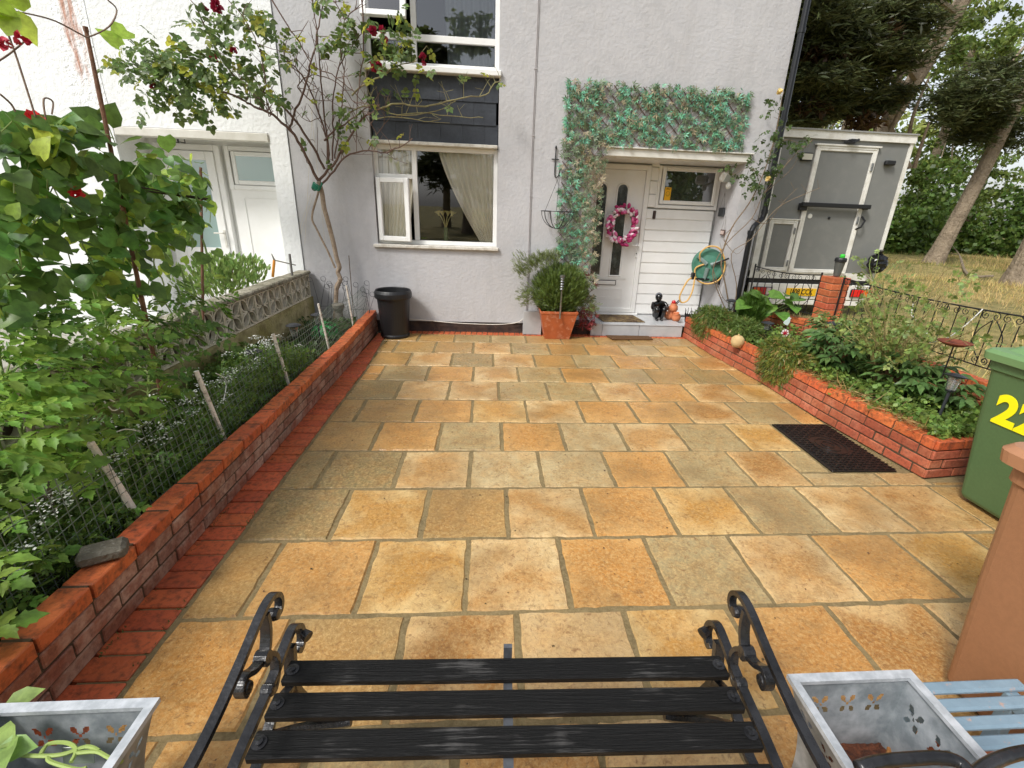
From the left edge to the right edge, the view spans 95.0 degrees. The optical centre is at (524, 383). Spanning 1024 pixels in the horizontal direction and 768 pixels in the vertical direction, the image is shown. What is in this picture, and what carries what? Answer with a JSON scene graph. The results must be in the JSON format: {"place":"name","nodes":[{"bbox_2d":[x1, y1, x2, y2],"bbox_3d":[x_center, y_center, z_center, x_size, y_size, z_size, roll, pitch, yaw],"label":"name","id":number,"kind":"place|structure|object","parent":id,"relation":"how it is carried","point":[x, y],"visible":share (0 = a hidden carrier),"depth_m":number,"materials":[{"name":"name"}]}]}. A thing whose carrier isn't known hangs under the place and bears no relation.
{"place":"outdoors","nodes":[
{"label":"outdoors","id":0,"kind":"place"},
{"bbox_2d":[0,325,130,366],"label":"neighbour path","id":1,"kind":"structure","parent":0,"point":[4,363],"depth_m":5.49,"materials":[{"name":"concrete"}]},
{"bbox_2d":[0,0,304,325],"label":"neighbouring house","id":2,"kind":"structure","parent":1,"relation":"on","point":[246,165],"depth_m":5.29,"materials":[{"name":"paint"}]},
{"bbox_2d":[160,149,236,303],"bbox_3d":[-4.232,-1.945,6.128,0.640,1.985,0.124,1,21,-4],"label":"glazed door","id":3,"kind":"structure","parent":2,"relation":"in","point":[215,237],"depth_m":6.07,"materials":[{"name":"white plastic"}]},
{"bbox_2d":[223,146,275,190],"bbox_3d":[-3.378,-2.718,5.949,0.760,0.500,0.095,1,21,-4],"label":"side window","id":4,"kind":"structure","parent":2,"relation":"in","point":[249,167],"depth_m":5.91,"materials":[{"name":"white plastic"}]},
{"bbox_2d":[164,251,270,300],"bbox_3d":[-3.194,-0.928,5.057,0.718,0.998,1.548,1,21,-4],"label":"leafy shrub","id":5,"kind":"object","parent":1,"relation":"on","point":[228,264],"visible":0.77,"depth_m":4.82,"materials":[{"name":"green plant"}]},
{"bbox_2d":[0,322,348,640],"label":"vegetable bed soil","id":6,"kind":"structure","parent":0,"point":[75,570],"depth_m":2.35,"materials":[{"name":"soil"}]},
{"bbox_2d":[22,409,62,539],"bbox_3d":[-2.004,0.430,1.959,0.024,0.684,0.154,-8,23,-25],"label":"garden stake","id":7,"kind":"object","parent":6,"relation":"on","point":[33,428],"visible":0.12,"depth_m":1.96,"materials":[{"name":"grey wood"}]},
{"bbox_2d":[0,320,97,414],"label":"tomato plant","id":8,"kind":"object","parent":6,"relation":"on","point":[40,378],"visible":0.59,"depth_m":1.83,"materials":[{"name":"green plant"}]},
{"bbox_2d":[0,380,120,638],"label":"tomato plant","id":9,"kind":"object","parent":6,"relation":"on","point":[18,460],"visible":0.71,"depth_m":1.74,"materials":[{"name":"green plant"}]},
{"bbox_2d":[0,102,145,485],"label":"runner bean plant","id":10,"kind":"object","parent":6,"relation":"on","point":[40,149],"visible":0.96,"depth_m":2.03,"materials":[{"name":"green plant"}]},
{"bbox_2d":[0,0,134,119],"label":"climbing shoots","id":11,"kind":"object","parent":10,"relation":"attached to","point":[12,19],"visible":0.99,"depth_m":1.87,"materials":[{"name":"green plant"}]},
{"bbox_2d":[0,36,13,51],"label":"bean flower","id":12,"kind":"object","parent":11,"relation":"attached to","point":[3,46],"visible":1,"depth_m":1.75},
{"bbox_2d":[13,30,31,45],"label":"bean flower","id":13,"kind":"object","parent":11,"relation":"attached to","point":[26,41],"visible":1,"depth_m":1.81,"materials":[{"name":"plant"}]},
{"bbox_2d":[1,286,147,376],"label":"tomato plant","id":14,"kind":"object","parent":6,"relation":"on","point":[58,314],"visible":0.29,"depth_m":2.16,"materials":[{"name":"green plant"}]},
{"bbox_2d":[0,354,164,610],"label":"tomato plant","id":15,"kind":"object","parent":6,"relation":"on","point":[20,583],"visible":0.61,"depth_m":1.76,"materials":[{"name":"green plant"}]},
{"bbox_2d":[0,299,164,572],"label":"tomato plant","id":16,"kind":"object","parent":6,"relation":"on","point":[116,351],"visible":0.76,"depth_m":1.99,"materials":[{"name":"green plant"}]},
{"bbox_2d":[0,310,196,541],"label":"tomato plant","id":17,"kind":"object","parent":6,"relation":"on","point":[131,337],"visible":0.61,"depth_m":2.13,"materials":[{"name":"green plant"}]},
{"bbox_2d":[0,283,211,512],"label":"tomato plant","id":18,"kind":"object","parent":6,"relation":"on","point":[74,350],"visible":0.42,"depth_m":2.08,"materials":[{"name":"green plant"}]},
{"bbox_2d":[86,441,140,519],"bbox_3d":[-1.769,0.487,2.061,0.030,0.565,0.132,16,25,32],"label":"garden stake","id":19,"kind":"object","parent":6,"relation":"on","point":[92,446],"visible":0.45,"depth_m":2.02,"materials":[{"name":"beige wood"}]},
{"bbox_2d":[82,26,162,392],"bbox_3d":[-2.138,-0.823,2.517,0.028,1.851,0.134,1,21,-4],"label":"bamboo cane","id":20,"kind":"object","parent":6,"relation":"in","point":[110,149],"visible":0.58,"depth_m":2.39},
{"bbox_2d":[23,290,243,476],"bbox_3d":[-2.118,-0.011,2.756,0.628,0.943,1.417,1,21,-4],"label":"tomato plant","id":21,"kind":"object","parent":6,"relation":"on","point":[185,379],"visible":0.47,"depth_m":2.52,"materials":[{"name":"green plant"}]},
{"bbox_2d":[0,333,301,576],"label":"white alyssum","id":22,"kind":"object","parent":6,"relation":"on","point":[46,504],"visible":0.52,"depth_m":2.33,"materials":[{"name":"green plant"}]},
{"bbox_2d":[77,134,225,431],"bbox_3d":[-2.243,-0.603,2.929,0.438,1.754,1.444,1,21,-4],"label":"runner bean plant","id":23,"kind":"object","parent":6,"relation":"on","point":[175,222],"visible":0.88,"depth_m":2.66,"materials":[{"name":"green plant"}]},
{"bbox_2d":[72,280,239,446],"bbox_3d":[-2.269,-0.184,3.129,0.629,0.990,1.486,1,21,-4],"label":"tomato plant","id":24,"kind":"object","parent":6,"relation":"on","point":[212,325],"visible":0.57,"depth_m":2.93,"materials":[{"name":"green plant"}]},
{"bbox_2d":[0,270,315,504],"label":"screen block wall","id":25,"kind":"structure","parent":6,"relation":"on","point":[265,309],"depth_m":4.31,"materials":[{"name":"concrete"}]},
{"bbox_2d":[271,254,295,276],"bbox_3d":[-2.814,-1.362,5.445,0.294,0.278,0.032,1,21,-4],"label":"hose nozzle","id":26,"kind":"object","parent":25,"relation":"on","point":[273,266],"visible":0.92,"depth_m":5.43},
{"bbox_2d":[0,340,318,638],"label":"leafy groundcover","id":27,"kind":"object","parent":6,"relation":"on","point":[229,360],"visible":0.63,"depth_m":2.47,"materials":[{"name":"green plant"}]},
{"bbox_2d":[0,289,367,637],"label":"fence","id":28,"kind":"object","parent":6,"relation":"on","point":[363,312],"visible":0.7,"depth_m":2.35,"materials":[{"name":"grey metal"}]},
{"bbox_2d":[199,167,204,322],"bbox_3d":[-2.230,-0.941,3.235,0.017,1.026,0.350,1,21,-4],"label":"bamboo cane","id":29,"kind":"object","parent":6,"relation":"in","point":[202,266],"visible":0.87,"depth_m":3.23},
{"bbox_2d":[194,370,226,439],"bbox_3d":[-1.818,0.203,2.754,0.027,0.604,0.114,20,27,39],"label":"garden stake","id":30,"kind":"object","parent":6,"relation":"on","point":[204,391],"visible":0.74,"depth_m":2.69,"materials":[{"name":"beige wood"}]},
{"bbox_2d":[271,334,289,385],"bbox_3d":[-1.879,-0.115,3.647,0.098,0.563,0.028,-13,26,-35],"label":"garden stake","id":31,"kind":"object","parent":6,"relation":"on","point":[281,358],"visible":0.71,"depth_m":3.60,"materials":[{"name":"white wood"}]},
{"bbox_2d":[97,0,506,321],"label":"rose tree","id":32,"kind":"object","parent":6,"relation":"on","point":[159,67],"visible":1,"depth_m":4.63,"materials":[{"name":"green plant"}]},
{"bbox_2d":[255,316,355,365],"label":"seedlings","id":33,"kind":"object","parent":6,"relation":"on","point":[305,322],"visible":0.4,"depth_m":5.20,"materials":[{"name":"green plant"}]},
{"bbox_2d":[310,321,342,338],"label":"plastic dome","id":34,"kind":"structure","parent":6,"relation":"on","point":[315,327],"depth_m":5.34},
{"bbox_2d":[76,331,998,767],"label":"driveway paving","id":35,"kind":"structure","parent":0,"point":[186,673],"depth_m":2.46,"materials":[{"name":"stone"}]},
{"bbox_2d":[0,697,160,767],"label":"galvanised planter","id":36,"kind":"object","parent":35,"relation":"on","point":[61,718],"visible":0.83,"depth_m":1.15,"materials":[{"name":"metal"}]},
{"bbox_2d":[0,686,123,767],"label":"planter shoots","id":37,"kind":"object","parent":36,"relation":"in","point":[13,746],"visible":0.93,"depth_m":1.07,"materials":[{"name":"green plant"}]},
{"bbox_2d":[62,747,94,763],"bbox_3d":[-1.058,0.881,1.110,0.070,0.044,0.012,1,21,-4],"label":"plant label","id":38,"kind":"object","parent":36,"relation":"in","point":[85,759],"visible":0.52,"depth_m":1.11,"materials":[{"name":"plastic"}]},
{"bbox_2d":[374,287,411,338],"bbox_3d":[-1.665,-0.893,5.967,0.460,0.600,0.460,1,21,-4],"label":"plastic tub","id":39,"kind":"object","parent":35,"relation":"on","point":[393,303],"visible":1,"depth_m":5.83,"materials":[{"name":"plastic"}]},
{"bbox_2d":[75,338,901,739],"bbox_3d":[0.450,0.304,3.856,4.398,0.034,5.579,1,21,-4],"label":"moss","id":40,"kind":"object","parent":35,"relation":"on","point":[249,520],"visible":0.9,"depth_m":2.50,"materials":[{"name":"plant"}]},
{"bbox_2d":[183,590,830,767],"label":"garden bench","id":41,"kind":"object","parent":35,"relation":"on","point":[318,733],"visible":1,"depth_m":1.18,"materials":[{"name":"metal"}]},
{"bbox_2d":[271,0,810,336],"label":"terraced house","id":42,"kind":"structure","parent":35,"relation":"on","point":[489,179],"depth_m":5.71,"materials":[{"name":"paint"}]},
{"bbox_2d":[359,0,500,78],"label":"upper window","id":43,"kind":"structure","parent":42,"relation":"in","point":[441,69],"depth_m":5.25,"materials":[{"name":"white plastic"}]},
{"bbox_2d":[373,144,498,250],"bbox_3d":[-1.102,-2.273,5.792,1.565,1.177,0.205,1,21,-4],"label":"window","id":44,"kind":"structure","parent":42,"relation":"in","point":[393,241],"depth_m":5.80,"materials":[{"name":"white plastic"}]},
{"bbox_2d":[435,210,455,240],"bbox_3d":[-1.028,-2.022,6.070,0.285,0.416,0.107,1,21,-4],"label":"lily vase","id":45,"kind":"object","parent":42,"relation":"in","point":[445,225],"visible":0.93,"depth_m":6.04,"materials":[{"name":"green glass"}]},
{"bbox_2d":[541,146,573,228],"bbox_3d":[0.408,-2.351,5.632,0.412,0.944,0.412,1,21,-4],"label":"hanging basket","id":46,"kind":"object","parent":42,"relation":"attached to","point":[559,177],"visible":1,"depth_m":5.67,"materials":[{"name":"black metal"}]},
{"bbox_2d":[553,142,610,316],"bbox_3d":[0.680,-1.889,5.979,0.680,2.168,0.118,1,21,-4],"label":"leaf trellis","id":47,"kind":"object","parent":42,"relation":"attached to","point":[590,235],"visible":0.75,"depth_m":5.87,"materials":[{"name":"plastic"}]},
{"bbox_2d":[578,168,645,307],"bbox_3d":[1.182,-1.986,6.655,0.880,1.922,0.120,1,21,-4],"label":"front door","id":48,"kind":"structure","parent":42,"relation":"in","point":[615,267],"depth_m":6.67,"materials":[{"name":"white plastic"}]},
{"bbox_2d":[605,203,639,246],"bbox_3d":[1.355,-2.194,6.488,0.496,0.579,0.150,1,21,-4],"label":"wreath","id":49,"kind":"object","parent":48,"relation":"hanging from","point":[629,236],"visible":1,"depth_m":6.46,"materials":[{"name":"pink plant"}]},
{"bbox_2d":[594,314,644,322],"bbox_3d":[1.351,-0.935,6.739,0.630,0.010,0.440,1,21,-4],"label":"doormat","id":50,"kind":"object","parent":42,"relation":"on","point":[615,318],"visible":1,"depth_m":6.70,"materials":[{"name":"fabric"}]},
{"bbox_2d":[560,77,755,154],"bbox_3d":[1.571,-3.155,5.561,2.328,0.758,0.108,1,21,-4],"label":"leaf trellis","id":51,"kind":"object","parent":42,"relation":"attached to","point":[648,100],"visible":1,"depth_m":5.56,"materials":[{"name":"plastic"}]},
{"bbox_2d":[651,292,668,320],"bbox_3d":[1.927,-1.107,6.723,0.268,0.390,0.242,1,21,-4],"label":"seated figure ornament","id":52,"kind":"object","parent":42,"relation":"on","point":[659,307],"visible":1,"depth_m":6.67,"materials":[{"name":"black metal"}]},
{"bbox_2d":[664,300,680,321],"bbox_3d":[2.145,-1.057,6.756,0.157,0.305,0.257,-14,26,-36],"label":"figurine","id":53,"kind":"object","parent":42,"relation":"on","point":[672,314],"visible":0.95,"depth_m":6.72,"materials":[{"name":"orange ceramic"}]},
{"bbox_2d":[654,165,722,209],"bbox_3d":[2.256,-2.693,6.475,0.885,0.540,0.070,1,21,-4],"label":"porch window","id":54,"kind":"structure","parent":42,"relation":"in","point":[681,185],"depth_m":6.45,"materials":[{"name":"white plastic"}]},
{"bbox_2d":[679,245,728,302],"bbox_3d":[2.455,-1.515,6.496,0.585,0.782,0.415,6,21,9],"label":"hose reel","id":55,"kind":"object","parent":42,"relation":"attached to","point":[704,259],"visible":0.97,"depth_m":6.39,"materials":[{"name":"green plastic"}]},
{"bbox_2d":[719,172,731,188],"bbox_3d":[2.639,-2.644,6.121,0.250,0.207,0.126,-14,26,-37],"label":"security light","id":56,"kind":"object","parent":42,"relation":"attached to","point":[724,177],"visible":0.94,"depth_m":6.06,"materials":[{"name":"plastic"}]},
{"bbox_2d":[538,307,577,338],"bbox_3d":[0.420,-0.823,6.308,0.494,0.383,0.494,1,21,-4],"label":"terracotta pot","id":57,"kind":"object","parent":35,"relation":"on","point":[553,326],"visible":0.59,"depth_m":6.11,"materials":[{"name":"ceramic"}]},
{"bbox_2d":[510,247,602,317],"bbox_3d":[0.407,-1.299,6.093,1.226,0.912,0.598,1,21,-4],"label":"potted shrub","id":58,"kind":"object","parent":57,"relation":"in","point":[550,287],"visible":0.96,"depth_m":5.98,"materials":[{"name":"green plant"}]},
{"bbox_2d":[576,305,599,329],"bbox_3d":[0.841,-0.866,6.261,0.294,0.356,0.194,1,21,-4],"label":"red leaf spray","id":59,"kind":"object","parent":58,"relation":"attached to","point":[591,322],"visible":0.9,"depth_m":6.26,"materials":[{"name":"plant"}]},
{"bbox_2d":[606,335,652,339],"bbox_3d":[1.425,-0.619,6.382,0.610,0.012,0.200,1,21,-4],"label":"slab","id":60,"kind":"object","parent":35,"relation":"on","point":[619,337],"visible":1,"depth_m":6.36,"materials":[{"name":"stone"}]},
{"bbox_2d":[682,317,973,477],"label":"brick planter wall","id":61,"kind":"structure","parent":35,"relation":"on","point":[922,455],"depth_m":3.68,"materials":[{"name":"brick"}]},
{"bbox_2d":[731,334,744,347],"bbox_3d":[2.378,-0.476,5.239,0.144,0.155,0.144,1,21,-4],"label":"stone gourd","id":62,"kind":"object","parent":61,"relation":"on","point":[737,341],"visible":1,"depth_m":5.19,"materials":[{"name":"stone"}]},
{"bbox_2d":[752,327,977,427],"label":"bed soil","id":63,"kind":"structure","parent":61,"relation":"in","point":[874,397],"depth_m":4.10,"materials":[{"name":"soil"}]},
{"bbox_2d":[689,303,739,342],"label":"trailing plant","id":64,"kind":"object","parent":63,"relation":"on","point":[711,316],"visible":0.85,"depth_m":6.00,"materials":[{"name":"plant"}]},
{"bbox_2d":[719,314,768,342],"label":"trailing plant","id":65,"kind":"object","parent":63,"relation":"on","point":[745,327],"visible":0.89,"depth_m":5.49,"materials":[{"name":"plant"}]},
{"bbox_2d":[735,288,769,322],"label":"fern","id":66,"kind":"object","parent":63,"relation":"on","point":[759,306],"visible":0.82,"depth_m":5.81,"materials":[{"name":"green plant"}]},
{"bbox_2d":[709,88,818,312],"bbox_3d":[2.946,-2.094,5.826,1.351,2.695,0.380,1,21,-4],"label":"climbing rose","id":67,"kind":"object","parent":63,"relation":"on","point":[767,176],"visible":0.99,"depth_m":5.64,"materials":[{"name":"green plant"}]},
{"bbox_2d":[735,289,805,320],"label":"broad leaved plant","id":68,"kind":"object","parent":63,"relation":"on","point":[776,294],"visible":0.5,"depth_m":5.85,"materials":[{"name":"green plant"}]},
{"bbox_2d":[753,335,819,390],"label":"trailing plant","id":69,"kind":"object","parent":63,"relation":"on","point":[786,353],"visible":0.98,"depth_m":4.60,"materials":[{"name":"plant"}]},
{"bbox_2d":[801,310,871,343],"bbox_3d":[3.264,-0.507,4.989,0.571,0.456,0.773,-9,23,-27],"label":"peony","id":70,"kind":"object","parent":63,"relation":"on","point":[818,324],"visible":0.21,"depth_m":5.05,"materials":[{"name":"green plant"}]},
{"bbox_2d":[792,326,881,373],"bbox_3d":[2.957,-0.291,4.481,0.768,0.433,0.821,-10,24,-29],"label":"peony","id":71,"kind":"object","parent":63,"relation":"on","point":[838,355],"visible":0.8,"depth_m":4.38,"materials":[{"name":"green plant"}]},
{"bbox_2d":[720,321,983,439],"bbox_3d":[3.046,-0.169,4.523,1.171,0.235,3.012,1,21,-4],"label":"ground cover","id":72,"kind":"object","parent":63,"relation":"on","point":[959,427],"visible":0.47,"depth_m":3.67,"materials":[{"name":"green plant"}]},
{"bbox_2d":[850,249,915,326],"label":"rose shoot","id":73,"kind":"object","parent":63,"relation":"on","point":[860,262],"visible":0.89,"depth_m":4.90,"materials":[{"name":"green plant"}]},
{"bbox_2d":[851,352,978,400],"bbox_3d":[3.248,-0.059,3.933,0.671,0.363,0.858,1,21,-4],"label":"peony","id":74,"kind":"object","parent":63,"relation":"on","point":[917,384],"visible":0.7,"depth_m":3.79,"materials":[{"name":"green plant"}]},
{"bbox_2d":[813,266,1023,384],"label":"rose bush","id":75,"kind":"object","parent":63,"relation":"on","point":[911,351],"visible":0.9,"depth_m":3.95,"materials":[{"name":"green plant"}]},
{"bbox_2d":[914,369,986,408],"bbox_3d":[3.337,0.069,3.728,0.505,0.272,0.510,-11,24,-31],"label":"peony","id":76,"kind":"object","parent":63,"relation":"on","point":[961,394],"visible":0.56,"depth_m":3.62,"materials":[{"name":"green plant"}]},
{"bbox_2d":[930,338,973,406],"bbox_3d":[3.291,-0.048,3.698,0.216,0.585,0.214,1,21,-4],"label":"bath","id":77,"kind":"object","parent":63,"relation":"on","point":[953,343],"visible":0.95,"depth_m":3.62,"materials":[{"name":"metal"}]},
{"bbox_2d":[939,373,967,416],"bbox_3d":[3.157,0.118,3.512,0.144,0.400,0.144,9,14,-7],"label":"solar lamp","id":78,"kind":"object","parent":63,"relation":"on","point":[956,376],"visible":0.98,"depth_m":3.49,"materials":[{"name":"plastic"}]},
{"bbox_2d":[789,360,945,435],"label":"dead grass wisps","id":79,"kind":"object","parent":61,"relation":"on","point":[916,423],"visible":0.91,"depth_m":3.62,"materials":[{"name":"plant"}]},
{"bbox_2d":[806,275,850,339],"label":"brick pillar","id":80,"kind":"structure","parent":35,"relation":"on","point":[828,293],"depth_m":5.48,"materials":[{"name":"brick"}]},
{"bbox_2d":[750,264,822,315],"bbox_3d":[3.300,-1.213,6.006,0.021,0.520,0.905,-10,24,-29],"label":"iron railing","id":81,"kind":"object","parent":80,"relation":"attached to","point":[813,275],"visible":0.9,"depth_m":5.90,"materials":[{"name":"metal"}]},
{"bbox_2d":[833,254,846,275],"bbox_3d":[3.637,-1.366,5.420,0.124,0.247,0.123,1,21,-4],"label":"insulated cup","id":82,"kind":"object","parent":80,"relation":"on","point":[840,261],"visible":0.99,"depth_m":5.39,"materials":[{"name":"plastic"}]},
{"bbox_2d":[833,275,1023,370],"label":"iron railing","id":83,"kind":"object","parent":80,"relation":"attached to","point":[958,310],"visible":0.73,"depth_m":4.05,"materials":[{"name":"metal"}]},
{"bbox_2d":[772,424,896,471],"bbox_3d":[2.326,0.476,3.584,0.480,0.020,0.745,1,21,-4],"label":"rubber mat","id":84,"kind":"object","parent":35,"relation":"on","point":[828,447],"visible":1,"depth_m":3.52,"materials":[{"name":"rubber"}]},
{"bbox_2d":[761,312,987,404],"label":"brick boundary wall","id":85,"kind":"structure","parent":35,"relation":"on","point":[794,320],"depth_m":5.83,"materials":[{"name":"brick"}]},
{"bbox_2d":[786,669,985,767],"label":"galvanised planter","id":86,"kind":"object","parent":35,"relation":"on","point":[845,737],"visible":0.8,"depth_m":1.29,"materials":[{"name":"metal"}]},
{"bbox_2d":[852,744,1023,767],"bbox_3d":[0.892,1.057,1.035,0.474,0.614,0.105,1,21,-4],"label":"iron chair","id":87,"kind":"object","parent":35,"relation":"on","point":[1004,757],"visible":1,"depth_m":0.95,"materials":[{"name":"metal"}]},
{"bbox_2d":[903,679,1023,767],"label":"slatted stool","id":88,"kind":"object","parent":35,"relation":"on","point":[1006,707],"visible":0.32,"depth_m":1.35,"materials":[{"name":"blue paint"}]},
{"bbox_2d":[947,442,1023,733],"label":"brown wheelie bin","id":89,"kind":"object","parent":35,"relation":"on","point":[990,645],"visible":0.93,"depth_m":1.53,"materials":[{"name":"plastic"}]},
{"bbox_2d":[961,346,1023,518],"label":"green wheelie bin","id":90,"kind":"object","parent":35,"relation":"on","point":[987,483],"visible":0.88,"depth_m":2.70,"materials":[{"name":"plastic"}]},
{"bbox_2d":[115,228,1023,632],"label":"ground","id":91,"kind":"structure","parent":0,"point":[993,306],"depth_m":10.44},
{"bbox_2d":[0,310,377,702],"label":"brick garden wall","id":92,"kind":"structure","parent":91,"relation":"on","point":[60,645],"depth_m":2.03,"materials":[{"name":"brick"}]},
{"bbox_2d":[74,536,129,567],"bbox_3d":[-1.629,0.651,1.809,0.150,0.055,0.090,-10,24,-30],"label":"loose paver","id":93,"kind":"object","parent":92,"relation":"on","point":[101,552],"visible":1,"depth_m":1.79,"materials":[{"name":"stone"}]},
{"bbox_2d":[32,331,684,745],"bbox_3d":[0.421,0.554,3.226,4.279,0.036,7.125,1,21,-4],"label":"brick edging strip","id":94,"kind":"object","parent":91,"relation":"on","point":[220,535],"visible":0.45,"depth_m":2.20,"materials":[{"name":"brick"}]},
{"bbox_2d":[523,311,540,334],"bbox_3d":[0.098,-0.814,6.326,0.250,0.319,0.020,1,21,-4],"label":"grey tile","id":95,"kind":"object","parent":94,"relation":"on","point":[531,322],"visible":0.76,"depth_m":6.32,"materials":[{"name":"tile"}]},
{"bbox_2d":[823,0,993,158],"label":"woodland tree","id":96,"kind":"object","parent":91,"relation":"on","point":[919,128],"visible":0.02,"depth_m":23.21,"materials":[{"name":"green plant"}]},
{"bbox_2d":[895,14,1023,235],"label":"woodland tree","id":97,"kind":"object","parent":91,"relation":"on","point":[997,173],"visible":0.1,"depth_m":30.76,"materials":[{"name":"green plant"}]},
{"bbox_2d":[743,248,1023,379],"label":"grass field","id":98,"kind":"structure","parent":0,"point":[1006,338],"depth_m":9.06,"materials":[{"name":"plant"}]},
{"bbox_2d":[744,127,919,305],"bbox_3d":[4.840,-3.281,9.701,2.300,2.922,4.356,1,21,-4],"label":"box trailer","id":99,"kind":"object","parent":98,"relation":"on","point":[847,207],"visible":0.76,"depth_m":7.67,"materials":[{"name":"metal"}]},
{"bbox_2d":[866,250,888,272],"bbox_3d":[5.954,-2.050,7.897,0.342,0.392,0.271,1,21,-4],"label":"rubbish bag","id":100,"kind":"object","parent":99,"relation":"hanging from","point":[882,263],"visible":0.81,"depth_m":7.82,"materials":[{"name":"plastic"}]},
{"bbox_2d":[776,0,981,168],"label":"cedar tree","id":101,"kind":"object","parent":98,"relation":"on","point":[853,53],"visible":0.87,"depth_m":13.08,"materials":[{"name":"green plant"}]},
{"bbox_2d":[883,152,1023,257],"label":"thicket","id":102,"kind":"object","parent":98,"relation":"on","point":[918,227],"visible":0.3,"depth_m":25.16,"materials":[{"name":"green plant"}]},
{"bbox_2d":[891,0,1023,212],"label":"woodland tree","id":103,"kind":"object","parent":98,"relation":"on","point":[1012,31],"visible":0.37,"depth_m":26.31,"materials":[{"name":"green plant"}]},
{"bbox_2d":[909,45,1023,264],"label":"pine tree","id":104,"kind":"object","parent":98,"relation":"on","point":[982,107],"visible":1,"depth_m":17.44,"materials":[{"name":"green plant"}]},
{"bbox_2d":[998,238,1023,286],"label":"pine tree","id":105,"kind":"object","parent":98,"relation":"on","point":[1014,270],"visible":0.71,"depth_m":13.57,"materials":[{"name":"brown plant"}]},
{"bbox_2d":[800,0,1023,228],"label":"sky","id":106,"kind":"structure","parent":0,"point":[997,19],"materials":[{"name":"white"}]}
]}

